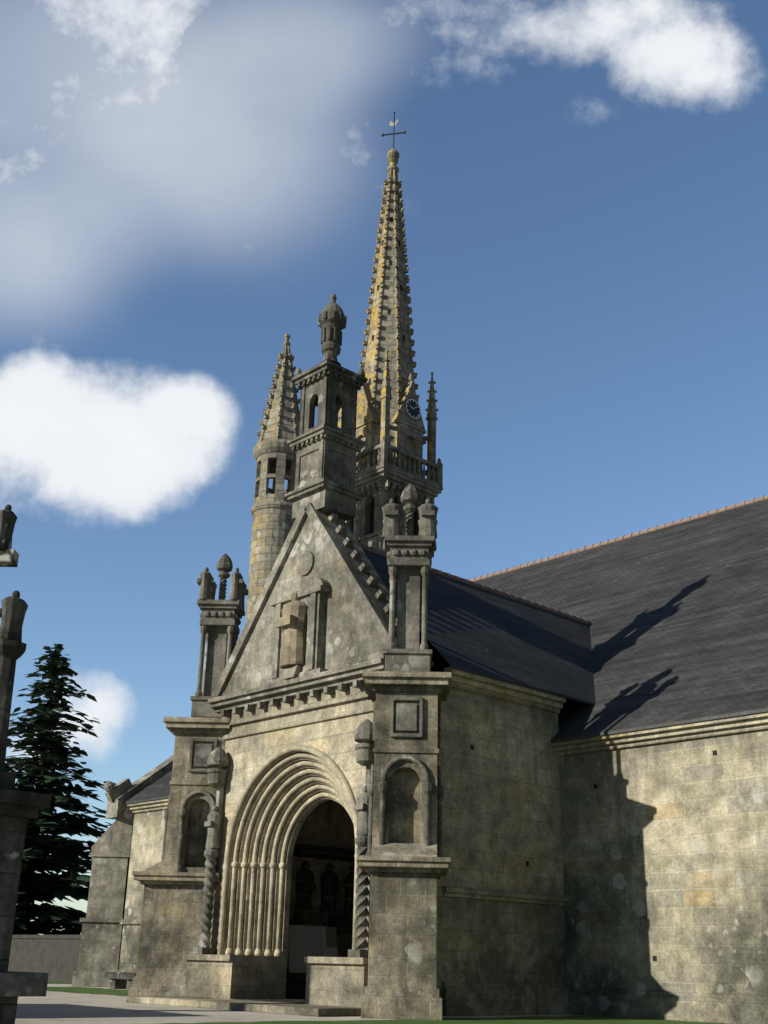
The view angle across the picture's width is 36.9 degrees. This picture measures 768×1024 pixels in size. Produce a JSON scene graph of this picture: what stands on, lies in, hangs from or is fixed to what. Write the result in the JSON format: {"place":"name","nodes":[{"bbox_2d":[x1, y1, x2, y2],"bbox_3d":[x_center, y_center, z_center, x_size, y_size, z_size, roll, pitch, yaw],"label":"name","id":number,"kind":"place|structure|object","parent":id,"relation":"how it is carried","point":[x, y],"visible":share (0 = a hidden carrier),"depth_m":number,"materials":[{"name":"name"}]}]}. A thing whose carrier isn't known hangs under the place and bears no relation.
{"place":"outdoors","nodes":[
{"label":"outdoors","id":0,"kind":"place"},
{"bbox_2d":[72,756,172,986],"bbox_3d":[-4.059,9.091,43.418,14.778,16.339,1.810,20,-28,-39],"label":"buttress","id":1,"kind":"object","parent":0,"point":[99,951],"visible":0.56,"depth_m":37.00,"materials":[{"name":"grey stone"}]},
{"bbox_2d":[126,996,360,1016],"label":"step","id":2,"kind":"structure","parent":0,"point":[313,1010],"depth_m":21.61,"materials":[{"name":"grey stone"}]},
{"bbox_2d":[235,999,304,1003],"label":"porch floor","id":3,"kind":"structure","parent":0,"point":[299,1001],"depth_m":23.34,"materials":[{"name":"grey stone"}]},
{"bbox_2d":[245,333,300,624],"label":"stair turret","id":4,"kind":"object","parent":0,"point":[271,512],"visible":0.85,"depth_m":50.32,"materials":[{"name":"stone"}]},
{"bbox_2d":[15,984,588,1023],"bbox_3d":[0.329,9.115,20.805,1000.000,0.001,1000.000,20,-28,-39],"label":"ground","id":5,"kind":"structure","parent":0,"point":[52,1007],"depth_m":19.98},
{"bbox_2d":[0,504,51,1023],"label":"calvary","id":6,"kind":"object","parent":5,"relation":"on","point":[19,809],"visible":1,"depth_m":12.19,"materials":[{"name":"stone"}]},
{"bbox_2d":[104,972,135,989],"bbox_3d":[-7.606,13.904,34.155,0.600,0.460,1.700,20,-28,-39],"label":"stone bench","id":7,"kind":"object","parent":5,"relation":"on","point":[118,980],"visible":0.57,"depth_m":34.27,"materials":[{"name":"grey stone"}]},
{"bbox_2d":[128,717,230,995],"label":"buttress pier","id":8,"kind":"structure","parent":5,"relation":"on","point":[170,928],"depth_m":25.77,"materials":[{"name":"stone"}]},
{"bbox_2d":[161,553,247,871],"bbox_3d":[-4.281,4.700,27.910,1.457,7.832,1.480,1,-21,2],"label":"buttress","id":9,"kind":"object","parent":8,"relation":"on","point":[220,620],"visible":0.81,"depth_m":28.21,"materials":[{"name":"stone"}]},
{"bbox_2d":[357,671,451,1019],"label":"buttress pier","id":10,"kind":"structure","parent":5,"relation":"on","point":[404,868],"depth_m":20.70,"materials":[{"name":"stone"}]},
{"bbox_2d":[366,483,443,856],"bbox_3d":[0.479,2.971,23.200,1.480,7.832,1.457,1,-21,2],"label":"buttress carving","id":11,"kind":"object","parent":10,"relation":"on","point":[408,555],"visible":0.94,"depth_m":23.37,"materials":[{"name":"stone"}]},
{"bbox_2d":[287,667,569,1015],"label":"porch side walls","id":12,"kind":"structure","parent":5,"relation":"on","point":[504,945],"depth_m":23.87,"materials":[{"name":"grey stone"}]},
{"bbox_2d":[288,925,337,972],"bbox_3d":[-1.610,9.898,26.077,1.440,1.000,0.030,20,-36,-39],"label":"info board","id":13,"kind":"object","parent":12,"relation":"on","point":[314,941],"visible":0.64,"depth_m":26.04,"materials":[{"name":"grey metal"}]},
{"bbox_2d":[115,712,767,1023],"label":"nave walls","id":14,"kind":"structure","parent":5,"relation":"on","point":[665,842],"depth_m":23.13,"materials":[{"name":"beige stone"}]},
{"bbox_2d":[345,435,442,551],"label":"balcony","id":15,"kind":"structure","parent":14,"relation":"on","point":[383,481],"depth_m":53.26,"materials":[{"name":"grey stone"}]},
{"bbox_2d":[352,498,416,535],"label":"belfry openings","id":16,"kind":"object","parent":15,"relation":"in","point":[372,508],"visible":0.14,"depth_m":53.85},
{"bbox_2d":[338,148,437,481],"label":"spire","id":17,"kind":"structure","parent":15,"relation":"on","point":[387,391],"depth_m":56.56,"materials":[{"name":"grey stone"}]},
{"bbox_2d":[382,112,405,147],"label":"cross","id":18,"kind":"object","parent":17,"relation":"on","point":[393,134],"visible":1,"depth_m":62.64,"materials":[{"name":"grey metal"}]},
{"bbox_2d":[405,400,419,418],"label":"clock face","id":19,"kind":"object","parent":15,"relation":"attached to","point":[415,412],"visible":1,"depth_m":55.05,"materials":[{"name":"black"}]},
{"bbox_2d":[406,399,420,418],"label":"clock markings","id":20,"kind":"object","parent":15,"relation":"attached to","point":[413,408],"visible":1,"depth_m":55.08,"materials":[{"name":"white paint"}]},
{"bbox_2d":[125,499,767,803],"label":"roofs","id":21,"kind":"structure","parent":14,"relation":"on","point":[675,632],"depth_m":29.22,"materials":[{"name":"stone"}]},
{"bbox_2d":[359,495,767,624],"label":"ridge tiles","id":22,"kind":"object","parent":21,"relation":"on","point":[482,586],"visible":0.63,"depth_m":40.02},
{"bbox_2d":[470,744,716,960],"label":"putlog holes","id":23,"kind":"object","parent":14,"relation":"in","point":[596,787],"visible":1,"depth_m":23.84,"materials":[{"name":"black"}]},
{"bbox_2d":[183,684,443,1015],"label":"porch front wall","id":24,"kind":"structure","parent":0,"point":[326,724],"depth_m":24.94,"materials":[{"name":"beige stone"}]},
{"bbox_2d":[193,719,374,957],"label":"twisted columns","id":25,"kind":"structure","parent":24,"relation":"attached to","point":[217,762],"depth_m":23.16,"materials":[{"name":"grey stone"}]},
{"bbox_2d":[217,745,357,955],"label":"porch archivolts","id":26,"kind":"object","parent":24,"relation":"in","point":[342,790],"visible":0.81,"depth_m":25.36,"materials":[{"name":"beige stone"}]},
{"bbox_2d":[208,502,433,716],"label":"porch gable","id":27,"kind":"structure","parent":24,"relation":"on","point":[324,567],"depth_m":25.84,"materials":[{"name":"grey stone"}]},
{"bbox_2d":[276,591,307,668],"bbox_3d":[-2.040,2.607,25.866,0.600,1.761,0.785,20,-28,-39],"label":"gable statue","id":28,"kind":"object","parent":27,"relation":"attached to","point":[291,622],"visible":0.95,"depth_m":25.63,"materials":[{"name":"stone"}]},
{"bbox_2d":[285,294,367,520],"bbox_3d":[-1.369,-2.730,28.503,1.376,6.190,1.424,20,-28,-39],"label":"porch lantern","id":29,"kind":"object","parent":27,"relation":"on","point":[326,448],"visible":0.99,"depth_m":27.81,"materials":[{"name":"grey stone"}]},
{"bbox_2d":[286,843,354,999],"bbox_3d":[0.115,9.152,25.641,3.750,3.450,4.800,20,-28,-39],"label":"porch interior","id":30,"kind":"object","parent":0,"point":[306,886],"visible":0.25,"depth_m":27.19,"materials":[{"name":"grey stone"}]},
{"bbox_2d":[0,0,767,934],"label":"sky","id":31,"kind":"structure","parent":0,"point":[187,187],"materials":[{"name":"blue"}]},
{"bbox_2d":[47,982,725,1023],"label":"lawn grass","id":32,"kind":"structure","parent":0,"point":[557,1019],"depth_m":20.49,"materials":[{"name":"green plant"}]},
{"bbox_2d":[8,935,80,982],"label":"churchyard wall","id":33,"kind":"structure","parent":32,"relation":"on","point":[56,957],"depth_m":41.60,"materials":[{"name":"grey stone"}]},
{"bbox_2d":[4,643,115,934],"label":"conifer tree","id":34,"kind":"object","parent":32,"relation":"on","point":[55,826],"depth_m":53.55,"materials":[{"name":"green plant"}]},
{"bbox_2d":[372,217,404,340],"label":"spire openings","id":35,"kind":"object","parent":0,"point":[390,264],"visible":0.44,"depth_m":58.40,"materials":[{"name":"black"}]}
]}

